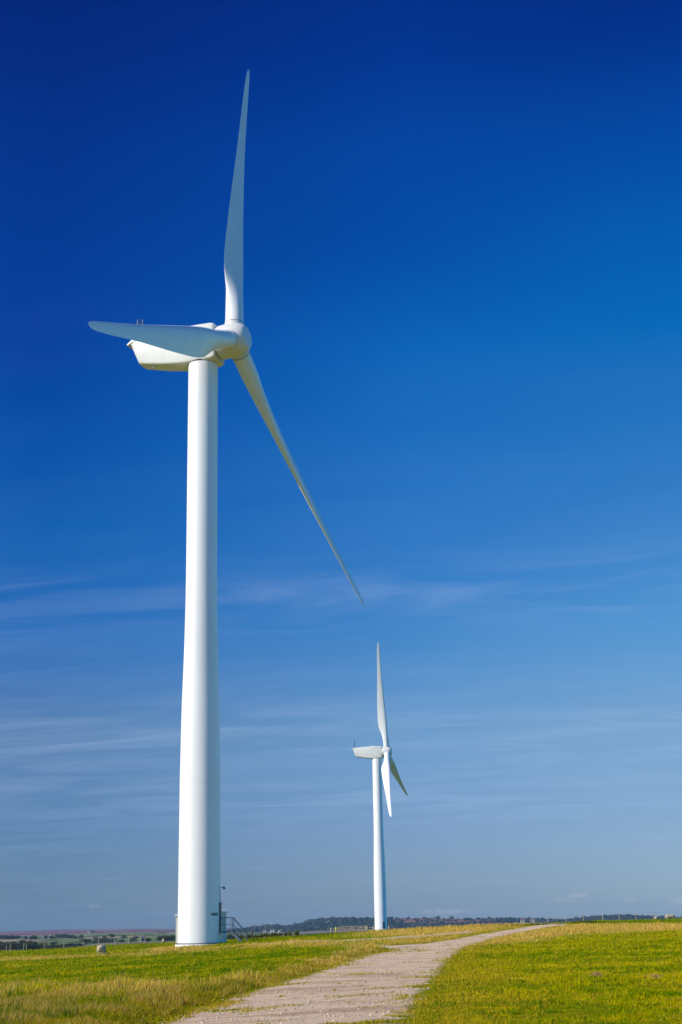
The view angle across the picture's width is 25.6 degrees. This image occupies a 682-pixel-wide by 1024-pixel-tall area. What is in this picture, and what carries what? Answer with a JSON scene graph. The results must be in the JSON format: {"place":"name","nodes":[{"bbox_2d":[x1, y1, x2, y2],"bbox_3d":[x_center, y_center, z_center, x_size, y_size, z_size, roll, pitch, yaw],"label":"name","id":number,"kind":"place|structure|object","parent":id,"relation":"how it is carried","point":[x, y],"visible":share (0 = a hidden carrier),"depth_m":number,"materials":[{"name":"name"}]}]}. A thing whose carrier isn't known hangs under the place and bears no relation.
{"place":"outdoors","nodes":[
{"label":"outdoors","id":0,"kind":"place"},
{"bbox_2d":[0,918,535,949],"bbox_3d":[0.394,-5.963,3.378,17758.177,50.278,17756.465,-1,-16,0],"label":"moorland hills","id":1,"kind":"structure","parent":0,"point":[152,934],"depth_m":3614.72,"materials":[{"name":"green plant"}]},
{"bbox_2d":[0,941,8,950],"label":"tree","id":2,"kind":"object","parent":1,"relation":"on","point":[2,944],"visible":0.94,"depth_m":935.76,"materials":[{"name":"green plant"}]},
{"bbox_2d":[4,941,18,949],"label":"tree","id":3,"kind":"object","parent":1,"relation":"on","point":[9,943],"visible":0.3,"depth_m":938.12,"materials":[{"name":"green plant"}]},
{"bbox_2d":[11,941,23,949],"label":"tree","id":4,"kind":"object","parent":1,"relation":"on","point":[13,945],"visible":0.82,"depth_m":924.13,"materials":[{"name":"green plant"}]},
{"bbox_2d":[16,945,28,949],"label":"tree","id":5,"kind":"object","parent":1,"relation":"on","point":[21,946],"visible":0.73,"depth_m":902.45,"materials":[{"name":"green plant"}]},
{"bbox_2d":[27,943,40,949],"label":"tree","id":6,"kind":"object","parent":1,"relation":"on","point":[32,947],"visible":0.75,"depth_m":911.39,"materials":[{"name":"green plant"}]},
{"bbox_2d":[43,945,53,948],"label":"tree","id":7,"kind":"object","parent":1,"relation":"on","point":[49,946],"visible":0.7,"depth_m":912.16,"materials":[{"name":"green plant"}]},
{"bbox_2d":[67,943,84,946],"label":"tree","id":8,"kind":"object","parent":1,"relation":"on","point":[75,944],"visible":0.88,"depth_m":923.35,"materials":[{"name":"green plant"}]},
{"bbox_2d":[79,938,91,944],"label":"tree","id":9,"kind":"object","parent":1,"relation":"on","point":[86,940],"visible":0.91,"depth_m":1319.81,"materials":[{"name":"green plant"}]},
{"bbox_2d":[101,941,166,944],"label":"dry stone wall","id":10,"kind":"structure","parent":1,"relation":"on","point":[130,942],"depth_m":596.88,"materials":[{"name":"grey stone"}]},
{"bbox_2d":[155,936,166,940],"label":"tree","id":11,"kind":"object","parent":1,"relation":"on","point":[159,938],"visible":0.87,"depth_m":1346.62,"materials":[{"name":"green plant"}]},
{"bbox_2d":[226,934,234,939],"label":"tree","id":12,"kind":"object","parent":1,"relation":"on","point":[229,936],"visible":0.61,"depth_m":1334.46,"materials":[{"name":"green plant"}]},
{"bbox_2d":[351,642,407,929],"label":"wind turbine","id":13,"kind":"object","parent":1,"relation":"on","point":[376,755],"visible":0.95,"depth_m":559.00,"materials":[{"name":"paint"}]},
{"bbox_2d":[228,914,681,931],"bbox_3d":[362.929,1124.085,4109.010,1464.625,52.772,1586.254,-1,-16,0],"label":"woodland","id":14,"kind":"object","parent":1,"relation":"on","point":[321,923],"visible":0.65,"depth_m":4056.09,"materials":[{"name":"green plant"}]},
{"bbox_2d":[0,936,549,998],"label":"tall grass","id":15,"kind":"structure","parent":0,"point":[128,983],"depth_m":42.59,"materials":[{"name":"green plant"}]},
{"bbox_2d":[0,919,681,1023],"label":"grass field","id":16,"kind":"structure","parent":0,"point":[412,1006],"depth_m":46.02,"materials":[{"name":"green plant"}]},
{"bbox_2d":[6,936,142,950],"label":"post fence","id":17,"kind":"object","parent":16,"relation":"on","point":[140,941],"visible":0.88,"depth_m":264.73,"materials":[{"name":"brown wood"}]},
{"bbox_2d":[97,945,106,954],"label":"sheep","id":18,"kind":"object","parent":16,"relation":"on","point":[101,948],"visible":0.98,"depth_m":134.88},
{"bbox_2d":[175,914,177,942],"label":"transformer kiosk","id":19,"kind":"object","parent":16,"relation":"on","point":[176,915],"visible":0.2,"depth_m":163.64,"materials":[{"name":"metal"}]},
{"bbox_2d":[0,947,387,1023],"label":"verge tussocks","id":20,"kind":"object","parent":16,"relation":"on","point":[21,1009],"visible":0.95,"depth_m":32.53,"materials":[{"name":"green plant"}]},
{"bbox_2d":[220,909,227,942],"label":"transformer kiosk","id":21,"kind":"object","parent":16,"relation":"on","point":[223,935],"visible":0.18,"depth_m":166.04,"materials":[{"name":"metal"}]},
{"bbox_2d":[88,70,364,946],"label":"wind turbine","id":22,"kind":"object","parent":16,"relation":"on","point":[200,353],"visible":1,"depth_m":166.59,"materials":[{"name":"paint"}]},
{"bbox_2d":[219,903,221,931],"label":"door","id":23,"kind":"structure","parent":22,"relation":"in","point":[220,904],"depth_m":158.75,"materials":[{"name":"grey paint"}]},
{"bbox_2d":[0,921,681,960],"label":"tall grass","id":24,"kind":"structure","parent":16,"relation":"on","point":[579,928],"depth_m":130.41,"materials":[{"name":"green plant"}]},
{"bbox_2d":[530,912,667,922],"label":"post fence","id":25,"kind":"object","parent":16,"relation":"on","point":[619,916],"visible":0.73,"depth_m":225.34,"materials":[{"name":"brown wood"}]},
{"bbox_2d":[551,917,681,923],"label":"rushes","id":26,"kind":"object","parent":16,"relation":"on","point":[672,920],"visible":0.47,"depth_m":179.85,"materials":[{"name":"green plant"}]},
{"bbox_2d":[665,914,675,918],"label":"sheep","id":27,"kind":"object","parent":16,"relation":"on","point":[667,916],"visible":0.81,"depth_m":213.27},
{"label":"post","id":28,"kind":"object","parent":16,"relation":"on","visible":0},
{"bbox_2d":[338,926,365,932],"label":"field gate","id":29,"kind":"structure","parent":28,"relation":"attached to","point":[352,929],"depth_m":213.87,"materials":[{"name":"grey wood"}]},
{"bbox_2d":[0,0,681,931],"label":"sky","id":30,"kind":"structure","parent":0,"point":[462,219],"materials":[{"name":"blue"}]},
{"bbox_2d":[160,924,568,1023],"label":"gravel track","id":31,"kind":"structure","parent":0,"point":[337,1010],"depth_m":37.82,"materials":[{"name":"grey gravel"}]},
{"bbox_2d":[589,971,603,976],"bbox_3d":[6.700,12.170,39.487,0.390,0.150,0.348,-12,-19,33],"label":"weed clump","id":32,"kind":"object","parent":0,"point":[596,973],"visible":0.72,"depth_m":39.45,"materials":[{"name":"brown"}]}
]}

